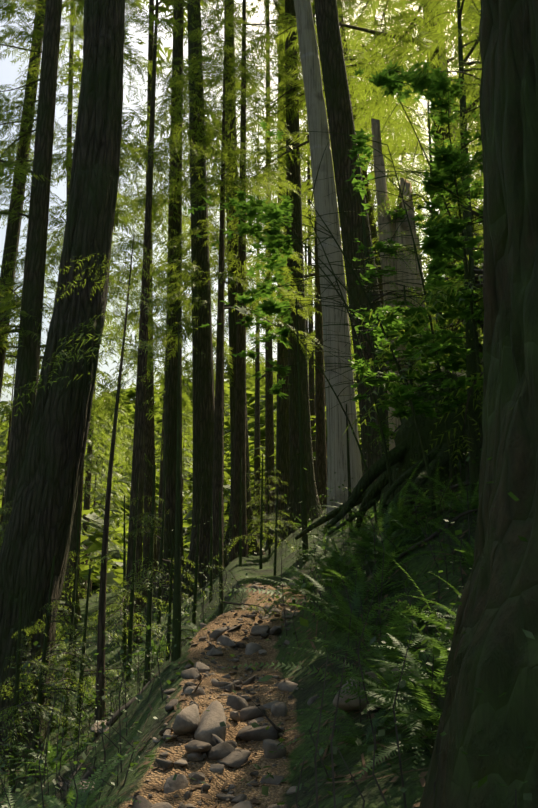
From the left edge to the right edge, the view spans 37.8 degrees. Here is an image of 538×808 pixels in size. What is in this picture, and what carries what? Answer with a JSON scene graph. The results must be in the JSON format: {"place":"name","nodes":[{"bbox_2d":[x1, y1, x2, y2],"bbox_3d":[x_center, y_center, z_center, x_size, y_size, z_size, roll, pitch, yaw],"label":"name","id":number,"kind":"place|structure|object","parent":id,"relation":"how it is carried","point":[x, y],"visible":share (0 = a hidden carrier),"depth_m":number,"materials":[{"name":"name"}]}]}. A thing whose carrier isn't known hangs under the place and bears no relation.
{"place":"outdoors","nodes":[
{"label":"outdoors","id":0,"kind":"place"},
{"bbox_2d":[0,456,477,807],"bbox_3d":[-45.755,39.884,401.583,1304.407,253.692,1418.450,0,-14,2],"label":"ground","id":1,"kind":"structure","parent":0,"point":[368,787],"depth_m":6.08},
{"bbox_2d":[0,424,8,512],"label":"understory tree","id":2,"kind":"object","parent":1,"relation":"on","point":[3,444],"visible":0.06,"depth_m":52.24,"materials":[{"name":"green plant"}]},
{"bbox_2d":[0,337,40,543],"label":"understory tree","id":3,"kind":"object","parent":1,"relation":"on","point":[7,416],"visible":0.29,"depth_m":39.78,"materials":[{"name":"green plant"}]},
{"bbox_2d":[0,0,45,398],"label":"tree","id":4,"kind":"object","parent":1,"relation":"on","point":[10,240],"visible":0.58,"depth_m":21.98,"materials":[{"name":"brown plant"}]},
{"bbox_2d":[0,0,61,547],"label":"tree","id":5,"kind":"object","parent":1,"relation":"on","point":[28,361],"visible":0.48,"depth_m":17.15,"materials":[{"name":"brown plant"}]},
{"bbox_2d":[0,588,80,792],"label":"young hemlock tree","id":6,"kind":"object","parent":1,"relation":"on","point":[15,718],"visible":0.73,"depth_m":7.87,"materials":[{"name":"green plant"}]},
{"bbox_2d":[0,499,83,620],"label":"young hemlock tree","id":7,"kind":"object","parent":1,"relation":"on","point":[2,510],"visible":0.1,"depth_m":12.71,"materials":[{"name":"green plant"}]},
{"bbox_2d":[0,736,99,784],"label":"fern","id":8,"kind":"object","parent":1,"relation":"on","point":[50,759],"visible":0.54,"depth_m":7.38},
{"bbox_2d":[0,555,107,774],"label":"young hemlock tree","id":9,"kind":"object","parent":1,"relation":"on","point":[41,691],"visible":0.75,"depth_m":8.99,"materials":[{"name":"green plant"}]},
{"bbox_2d":[0,0,124,772],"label":"tree","id":10,"kind":"object","parent":1,"relation":"on","point":[37,536],"visible":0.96,"depth_m":11.08,"materials":[{"name":"brown plant"}]},
{"bbox_2d":[8,552,129,738],"bbox_3d":[-2.449,3.193,10.282,1.883,2.506,1.588,0,-14,2],"label":"young hemlock tree","id":11,"kind":"object","parent":1,"relation":"on","point":[69,671],"visible":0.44,"depth_m":10.23,"materials":[{"name":"green plant"}]},
{"bbox_2d":[8,562,140,741],"bbox_3d":[-2.369,3.212,10.109,1.743,2.305,1.807,0,-14,2],"label":"young hemlock tree","id":12,"kind":"object","parent":1,"relation":"on","point":[82,670],"visible":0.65,"depth_m":9.89,"materials":[{"name":"green plant"}]},
{"bbox_2d":[11,744,144,807],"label":"fern","id":13,"kind":"object","parent":1,"relation":"on","point":[75,796],"visible":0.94,"depth_m":3.95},
{"bbox_2d":[0,103,162,598],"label":"hemlock tree","id":14,"kind":"object","parent":1,"relation":"on","point":[87,499],"visible":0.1,"depth_m":49.97,"materials":[{"name":"green plant"}]},
{"bbox_2d":[6,0,163,625],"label":"tree","id":15,"kind":"object","parent":1,"relation":"on","point":[69,116],"visible":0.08,"depth_m":36.70,"materials":[{"name":"green plant"}]},
{"bbox_2d":[0,0,174,476],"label":"hemlock tree","id":16,"kind":"object","parent":1,"relation":"on","point":[11,302],"visible":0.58,"depth_m":20.81,"materials":[{"name":"green plant"}]},
{"bbox_2d":[41,739,148,807],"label":"fern","id":17,"kind":"object","parent":1,"relation":"on","point":[88,802],"visible":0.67,"depth_m":4.19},
{"bbox_2d":[55,495,140,686],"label":"young hemlock tree","id":18,"kind":"object","parent":1,"relation":"on","point":[75,617],"visible":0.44,"depth_m":14.57,"materials":[{"name":"green plant"}]},
{"bbox_2d":[0,216,208,741],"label":"tree","id":19,"kind":"object","parent":1,"relation":"on","point":[100,678],"visible":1,"depth_m":8.90,"materials":[{"name":"green plant"}]},
{"bbox_2d":[80,421,128,561],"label":"understory tree","id":20,"kind":"object","parent":1,"relation":"on","point":[90,520],"visible":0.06,"depth_m":49.81,"materials":[{"name":"green plant"}]},
{"bbox_2d":[81,411,130,596],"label":"understory tree","id":21,"kind":"object","parent":1,"relation":"on","point":[112,546],"visible":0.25,"depth_m":50.32,"materials":[{"name":"green plant"}]},
{"bbox_2d":[57,355,156,614],"bbox_3d":[-8.643,3.400,38.084,7.198,14.491,6.564,3,-14,-12],"label":"understory tree","id":22,"kind":"object","parent":1,"relation":"on","point":[87,457],"visible":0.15,"depth_m":38.81,"materials":[{"name":"green plant"}]},
{"bbox_2d":[82,412,142,578],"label":"understory tree","id":23,"kind":"object","parent":1,"relation":"on","point":[125,473],"visible":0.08,"depth_m":65.78,"materials":[{"name":"green plant"}]},
{"bbox_2d":[0,0,230,638],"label":"hemlock tree","id":24,"kind":"object","parent":1,"relation":"on","point":[73,541],"visible":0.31,"depth_m":28.00,"materials":[{"name":"green plant"}]},
{"bbox_2d":[76,465,169,686],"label":"young hemlock tree","id":25,"kind":"object","parent":1,"relation":"on","point":[150,577],"visible":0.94,"depth_m":8.55,"materials":[{"name":"green plant"}]},
{"bbox_2d":[78,495,172,671],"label":"young hemlock tree","id":26,"kind":"object","parent":1,"relation":"on","point":[124,640],"visible":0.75,"depth_m":13.33,"materials":[{"name":"green plant"}]},
{"bbox_2d":[0,0,253,649],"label":"hemlock tree","id":27,"kind":"object","parent":1,"relation":"on","point":[138,445],"visible":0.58,"depth_m":18.36,"materials":[{"name":"green plant"}]},
{"bbox_2d":[81,478,188,681],"bbox_3d":[-2.216,2.939,13.073,1.800,3.305,1.085,0,-14,2],"label":"young hemlock tree","id":28,"kind":"object","parent":1,"relation":"on","point":[131,615],"visible":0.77,"depth_m":12.66,"materials":[{"name":"green plant"}]},
{"bbox_2d":[122,633,171,658],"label":"sapling","id":29,"kind":"object","parent":1,"relation":"on","point":[152,645],"visible":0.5,"depth_m":12.85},
{"bbox_2d":[91,472,206,634],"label":"young hemlock tree","id":30,"kind":"object","parent":1,"relation":"on","point":[162,527],"visible":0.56,"depth_m":16.52,"materials":[{"name":"green plant"}]},
{"bbox_2d":[62,0,237,607],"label":"tree","id":31,"kind":"object","parent":1,"relation":"on","point":[149,449],"visible":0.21,"depth_m":30.84,"materials":[{"name":"green plant"}]},
{"bbox_2d":[130,313,180,661],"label":"tree","id":32,"kind":"object","parent":1,"relation":"on","point":[176,639],"visible":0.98,"depth_m":7.29,"materials":[{"name":"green plant"}]},
{"bbox_2d":[116,543,194,678],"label":"young hemlock tree","id":33,"kind":"object","parent":1,"relation":"on","point":[169,619],"visible":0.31,"depth_m":10.54,"materials":[{"name":"green plant"}]},
{"bbox_2d":[144,0,186,614],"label":"tree","id":34,"kind":"object","parent":1,"relation":"on","point":[170,429],"visible":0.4,"depth_m":24.61,"materials":[{"name":"brown plant"}]},
{"bbox_2d":[154,349,192,488],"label":"understory tree","id":35,"kind":"object","parent":1,"relation":"on","point":[160,434],"visible":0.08,"depth_m":83.29,"materials":[{"name":"green plant"}]},
{"bbox_2d":[155,412,192,530],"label":"understory tree","id":36,"kind":"object","parent":1,"relation":"on","point":[188,463],"visible":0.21,"depth_m":66.64,"materials":[{"name":"green plant"}]},
{"bbox_2d":[100,30,254,569],"bbox_3d":[-4.979,-5.203,36.543,9.448,28.602,8.156,0,-14,2],"label":"hemlock tree","id":37,"kind":"object","parent":1,"relation":"on","point":[161,459],"visible":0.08,"depth_m":37.04,"materials":[{"name":"green plant"}]},
{"bbox_2d":[192,477,201,624],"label":"young hemlock tree","id":38,"kind":"object","parent":1,"relation":"on","point":[195,585],"visible":0.9,"depth_m":13.58,"materials":[{"name":"brown plant"}]},
{"bbox_2d":[181,614,212,635],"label":"fern","id":39,"kind":"object","parent":1,"relation":"on","point":[195,628],"visible":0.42,"depth_m":12.15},
{"bbox_2d":[171,0,227,607],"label":"fir tree","id":40,"kind":"object","parent":1,"relation":"on","point":[203,403],"visible":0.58,"depth_m":22.62,"materials":[{"name":"brown plant"}]},
{"bbox_2d":[91,0,323,583],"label":"hemlock tree","id":41,"kind":"object","parent":1,"relation":"on","point":[217,483],"visible":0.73,"depth_m":22.48,"materials":[{"name":"green plant"}]},
{"bbox_2d":[209,485,212,602],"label":"young hemlock tree","id":42,"kind":"object","parent":1,"relation":"on","point":[211,560],"visible":0.92,"depth_m":14.65,"materials":[{"name":"brown plant"}]},
{"bbox_2d":[110,0,314,537],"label":"hemlock tree","id":43,"kind":"object","parent":1,"relation":"on","point":[219,143],"visible":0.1,"depth_m":33.42,"materials":[{"name":"green plant"}]},
{"bbox_2d":[108,0,320,560],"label":"hemlock tree","id":44,"kind":"object","parent":1,"relation":"on","point":[240,416],"visible":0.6,"depth_m":24.92,"materials":[{"name":"green plant"}]},
{"bbox_2d":[54,575,414,807],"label":"rocks","id":45,"kind":"object","parent":1,"relation":"on","point":[207,729],"visible":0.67,"depth_m":4.80,"materials":[{"name":"stone"}]},
{"bbox_2d":[200,491,272,614],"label":"young hemlock tree","id":46,"kind":"object","parent":1,"relation":"on","point":[220,585],"visible":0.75,"depth_m":8.91,"materials":[{"name":"green plant"}]},
{"bbox_2d":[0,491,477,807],"bbox_3d":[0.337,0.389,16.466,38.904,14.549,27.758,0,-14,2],"label":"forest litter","id":47,"kind":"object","parent":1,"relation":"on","point":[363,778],"visible":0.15,"depth_m":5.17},
{"bbox_2d":[0,266,479,622],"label":"understory shrubs","id":48,"kind":"object","parent":1,"relation":"on","point":[96,530],"visible":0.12,"depth_m":68.82,"materials":[{"name":"green plant"}]},
{"bbox_2d":[239,446,241,566],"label":"young hemlock tree","id":49,"kind":"object","parent":1,"relation":"on","point":[240,540],"visible":0.94,"depth_m":17.75,"materials":[{"name":"brown plant"}]},
{"bbox_2d":[182,1,302,539],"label":"tree","id":50,"kind":"object","parent":1,"relation":"on","point":[269,432],"visible":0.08,"depth_m":38.91,"materials":[{"name":"green plant"}]},
{"bbox_2d":[223,470,264,539],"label":"young hemlock tree","id":51,"kind":"object","parent":1,"relation":"on","point":[227,513],"visible":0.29,"depth_m":25.79,"materials":[{"name":"green plant"}]},
{"bbox_2d":[223,0,265,562],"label":"fir tree","id":52,"kind":"object","parent":1,"relation":"on","point":[232,317],"visible":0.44,"depth_m":27.07,"materials":[{"name":"brown plant"}]},
{"bbox_2d":[213,453,299,568],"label":"young hemlock tree","id":53,"kind":"object","parent":1,"relation":"on","point":[261,543],"visible":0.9,"depth_m":16.72,"materials":[{"name":"green plant"}]},
{"bbox_2d":[215,91,314,538],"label":"hemlock tree","id":54,"kind":"object","parent":1,"relation":"on","point":[256,367],"visible":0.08,"depth_m":53.47,"materials":[{"name":"green plant"}]},
{"bbox_2d":[54,481,477,807],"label":"deadwood sticks and log","id":55,"kind":"object","parent":1,"relation":"on","point":[87,774],"visible":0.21,"depth_m":7.19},
{"bbox_2d":[247,459,288,554],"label":"young hemlock tree","id":56,"kind":"object","parent":1,"relation":"on","point":[265,517],"visible":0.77,"depth_m":23.71,"materials":[{"name":"green plant"}]},
{"bbox_2d":[0,361,537,807],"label":"ground herbs","id":57,"kind":"object","parent":1,"relation":"on","point":[381,732],"visible":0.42,"depth_m":5.66,"materials":[{"name":"leaf"},{"name":"stem"}]},
{"bbox_2d":[273,489,301,574],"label":"young hemlock tree","id":58,"kind":"object","parent":1,"relation":"on","point":[275,556],"visible":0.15,"depth_m":14.22,"materials":[{"name":"brown plant"}]},
{"bbox_2d":[246,532,333,616],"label":"fern","id":59,"kind":"object","parent":1,"relation":"on","point":[298,582],"visible":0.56,"depth_m":8.53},
{"bbox_2d":[247,54,350,479],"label":"hemlock tree","id":60,"kind":"object","parent":1,"relation":"on","point":[311,387],"visible":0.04,"depth_m":43.99,"materials":[{"name":"green plant"}]},
{"bbox_2d":[277,0,322,545],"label":"tree","id":61,"kind":"object","parent":1,"relation":"on","point":[293,176],"visible":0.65,"depth_m":24.54,"materials":[{"name":"brown plant"}]},
{"bbox_2d":[296,299,308,563],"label":"young hemlock tree","id":62,"kind":"object","parent":1,"relation":"on","point":[303,502],"visible":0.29,"depth_m":13.37,"materials":[{"name":"brown plant"}]},
{"bbox_2d":[274,531,353,586],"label":"fern","id":63,"kind":"object","parent":1,"relation":"on","point":[334,567],"visible":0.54,"depth_m":7.59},
{"bbox_2d":[189,0,444,509],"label":"hemlock tree","id":64,"kind":"object","parent":1,"relation":"on","point":[321,463],"visible":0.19,"depth_m":28.56,"materials":[{"name":"green plant"}]},
{"bbox_2d":[253,0,383,307],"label":"thin tree","id":65,"kind":"object","parent":1,"relation":"on","point":[371,218],"depth_m":30.49,"materials":[{"name":"green plant"}]},
{"bbox_2d":[265,1,384,549],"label":"tree","id":66,"kind":"object","parent":1,"relation":"on","point":[282,446],"visible":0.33,"depth_m":30.27,"materials":[{"name":"brown plant"}]},
{"bbox_2d":[294,0,361,537],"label":"tree trunk","id":67,"kind":"object","parent":1,"relation":"on","point":[319,139],"visible":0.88,"depth_m":16.76,"materials":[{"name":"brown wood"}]},
{"bbox_2d":[209,570,449,649],"bbox_3d":[0.684,1.628,6.277,1.831,0.674,1.590,-5,-15,21],"label":"fern","id":68,"kind":"object","parent":1,"relation":"on","point":[343,605],"visible":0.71,"depth_m":6.19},
{"bbox_2d":[289,531,371,591],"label":"fern","id":69,"kind":"object","parent":1,"relation":"on","point":[342,562],"visible":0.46,"depth_m":8.38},
{"bbox_2d":[181,60,483,521],"bbox_3d":[1.367,-1.154,10.195,5.010,5.890,8.020,0,-14,2],"label":"vine maple shrub","id":70,"kind":"object","parent":1,"relation":"on","point":[443,242],"visible":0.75,"depth_m":8.29,"materials":[{"name":"green plant"}]},
{"bbox_2d":[222,628,451,768],"bbox_3d":[0.785,1.487,4.213,1.403,0.523,1.622,11,-18,-37],"label":"fern","id":71,"kind":"object","parent":1,"relation":"on","point":[437,674],"visible":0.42,"depth_m":4.25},
{"bbox_2d":[208,0,483,372],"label":"tree","id":72,"kind":"object","parent":1,"relation":"on","point":[380,109],"visible":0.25,"depth_m":26.58,"materials":[{"name":"green plant"}]},
{"bbox_2d":[273,700,420,776],"bbox_3d":[0.429,1.772,4.169,0.888,0.271,0.996,-13,-8,-24],"label":"fern","id":73,"kind":"object","parent":1,"relation":"on","point":[354,734],"visible":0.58,"depth_m":4.21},
{"bbox_2d":[318,500,379,523],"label":"fern","id":74,"kind":"object","parent":1,"relation":"on","point":[372,509],"visible":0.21,"depth_m":11.80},
{"bbox_2d":[314,0,388,483],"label":"tree","id":75,"kind":"object","parent":1,"relation":"on","point":[339,107],"visible":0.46,"depth_m":19.45,"materials":[{"name":"brown plant"}]},
{"bbox_2d":[284,544,428,612],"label":"fern","id":76,"kind":"object","parent":1,"relation":"on","point":[358,571],"visible":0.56,"depth_m":6.62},
{"bbox_2d":[346,404,367,536],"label":"young hemlock tree","id":77,"kind":"object","parent":1,"relation":"on","point":[348,470],"visible":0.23,"depth_m":11.87,"materials":[{"name":"brown plant"}]},
{"bbox_2d":[247,0,482,369],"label":"hemlock tree","id":78,"kind":"object","parent":1,"relation":"on","point":[371,192],"visible":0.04,"depth_m":37.61,"materials":[{"name":"green plant"}]},
{"bbox_2d":[320,493,409,570],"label":"fern","id":79,"kind":"object","parent":1,"relation":"on","point":[367,541],"visible":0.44,"depth_m":7.56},
{"bbox_2d":[307,492,425,566],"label":"fern","id":80,"kind":"object","parent":1,"relation":"on","point":[385,519],"visible":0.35,"depth_m":7.69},
{"bbox_2d":[302,28,434,368],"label":"hemlock tree","id":81,"kind":"object","parent":1,"relation":"on","point":[371,158],"depth_m":48.36,"materials":[{"name":"green plant"}]},
{"bbox_2d":[292,591,453,668],"bbox_3d":[0.823,1.548,5.170,1.570,0.641,1.792,16,-18,-12],"label":"fern","id":82,"kind":"object","parent":1,"relation":"on","point":[388,640],"visible":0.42,"depth_m":5.09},
{"bbox_2d":[336,499,410,549],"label":"fern","id":83,"kind":"object","parent":1,"relation":"on","point":[366,520],"visible":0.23,"depth_m":8.73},
{"bbox_2d":[316,633,442,782],"bbox_3d":[0.928,1.422,3.741,1.305,0.564,1.474,1,0,-5],"label":"fern","id":84,"kind":"object","parent":1,"relation":"on","point":[424,695],"visible":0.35,"depth_m":3.86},
{"bbox_2d":[322,647,436,695],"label":"fern","id":85,"kind":"object","parent":1,"relation":"on","point":[413,652],"visible":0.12,"depth_m":4.50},
{"bbox_2d":[295,366,468,539],"bbox_3d":[1.667,0.401,9.036,2.764,2.069,3.169,0,-14,2],"label":"tree stump","id":86,"kind":"object","parent":1,"relation":"on","point":[407,444],"visible":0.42,"depth_m":9.09,"materials":[{"name":"beige wood"}]},
{"bbox_2d":[332,523,432,578],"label":"fern","id":87,"kind":"object","parent":1,"relation":"on","point":[387,548],"visible":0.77,"depth_m":7.30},
{"bbox_2d":[331,454,446,547],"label":"fern","id":88,"kind":"object","parent":1,"relation":"on","point":[395,511],"visible":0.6,"depth_m":7.90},
{"bbox_2d":[331,633,448,749],"bbox_3d":[0.903,1.352,3.995,1.326,0.507,1.174,-24,-23,23],"label":"fern","id":89,"kind":"object","parent":1,"relation":"on","point":[441,660],"visible":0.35,"depth_m":4.12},
{"bbox_2d":[308,0,482,339],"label":"hemlock tree","id":90,"kind":"object","parent":1,"relation":"on","point":[419,167],"visible":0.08,"depth_m":39.95,"materials":[{"name":"green plant"}]},
{"bbox_2d":[345,676,446,755],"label":"fern","id":91,"kind":"object","parent":1,"relation":"on","point":[429,712],"visible":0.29,"depth_m":3.51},
{"bbox_2d":[342,594,458,643],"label":"fern","id":92,"kind":"object","parent":1,"relation":"on","point":[419,623],"visible":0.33,"depth_m":5.54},
{"bbox_2d":[371,118,430,450],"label":"broken tree trunk","id":93,"kind":"object","parent":1,"relation":"on","point":[380,183],"visible":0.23,"depth_m":12.63,"materials":[{"name":"grey wood"}]},
{"bbox_2d":[354,542,450,680],"bbox_3d":[1.099,1.370,4.524,1.335,0.864,1.801,15,-15,-4],"label":"fern","id":94,"kind":"object","parent":1,"relation":"on","point":[431,640],"visible":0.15,"depth_m":4.40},
{"bbox_2d":[344,0,480,123],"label":"hemlock tree","id":95,"kind":"object","parent":1,"relation":"on","point":[431,48],"visible":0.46,"depth_m":17.35,"materials":[{"name":"green plant"}]},
{"bbox_2d":[343,2,483,468],"bbox_3d":[2.135,-1.269,6.789,3.083,5.108,3.393,0,-14,2],"label":"young hemlock tree","id":96,"kind":"object","parent":1,"relation":"on","point":[458,283],"visible":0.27,"depth_m":6.93,"materials":[{"name":"green plant"}]},
{"bbox_2d":[375,597,456,652],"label":"fern","id":97,"kind":"object","parent":1,"relation":"on","point":[449,632],"visible":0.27,"depth_m":4.65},
{"bbox_2d":[383,641,451,689],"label":"fern","id":98,"kind":"object","parent":1,"relation":"on","point":[397,682],"visible":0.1,"depth_m":4.37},
{"bbox_2d":[371,285,465,453],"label":"young hemlock tree","id":99,"kind":"object","parent":1,"relation":"on","point":[410,366],"visible":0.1,"depth_m":10.59,"materials":[{"name":"green plant"}]},
{"bbox_2d":[358,167,483,510],"bbox_3d":[2.129,-1.217,11.505,2.425,5.608,1.850,12,-18,-39],"label":"young hemlock tree","id":100,"kind":"object","parent":1,"relation":"on","point":[380,392],"visible":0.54,"depth_m":11.89,"materials":[{"name":"green plant"}]},
{"bbox_2d":[359,0,483,495],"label":"young hemlock tree","id":101,"kind":"object","parent":1,"relation":"on","point":[475,444],"visible":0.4,"depth_m":8.56,"materials":[{"name":"green plant"}]},
{"bbox_2d":[365,102,483,373],"bbox_3d":[3.331,-2.245,13.669,3.535,7.106,4.436,0,-14,2],"label":"young hemlock tree","id":102,"kind":"object","parent":1,"relation":"on","point":[431,214],"visible":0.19,"depth_m":13.70,"materials":[{"name":"green plant"}]},
{"bbox_2d":[370,0,482,224],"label":"hemlock tree","id":103,"kind":"object","parent":1,"relation":"on","point":[442,7],"visible":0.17,"depth_m":19.03,"materials":[{"name":"green plant"}]},
{"bbox_2d":[395,572,460,624],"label":"fern","id":104,"kind":"object","parent":1,"relation":"on","point":[447,615],"visible":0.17,"depth_m":4.68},
{"bbox_2d":[390,457,470,522],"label":"fern","id":105,"kind":"object","parent":1,"relation":"on","point":[436,496],"visible":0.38,"depth_m":7.80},
{"bbox_2d":[404,605,456,671],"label":"fern","id":106,"kind":"object","parent":1,"relation":"on","point":[438,606],"visible":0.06,"depth_m":4.29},
{"bbox_2d":[385,0,483,264],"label":"pale thin tree","id":107,"kind":"object","parent":1,"relation":"on","point":[390,2],"visible":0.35,"depth_m":22.40,"materials":[{"name":"green plant"}]},
{"bbox_2d":[395,474,478,538],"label":"fern","id":108,"kind":"object","parent":1,"relation":"on","point":[464,495],"visible":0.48,"depth_m":7.20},
{"bbox_2d":[407,511,474,569],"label":"fern","id":109,"kind":"object","parent":1,"relation":"on","point":[463,548],"visible":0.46,"depth_m":6.09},
{"bbox_2d":[423,38,482,322],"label":"hemlock tree","id":110,"kind":"object","parent":1,"relation":"on","point":[427,272],"visible":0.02,"depth_m":21.22,"materials":[{"name":"green plant"}]},
{"bbox_2d":[419,0,537,807],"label":"tree trunk","id":111,"kind":"object","parent":1,"relation":"on","point":[493,654],"visible":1,"depth_m":3.40,"materials":[{"name":"brown plant"}]},
{"bbox_2d":[0,0,482,419],"label":"sky","id":112,"kind":"structure","parent":0,"point":[9,71],"materials":[{"name":"white"}]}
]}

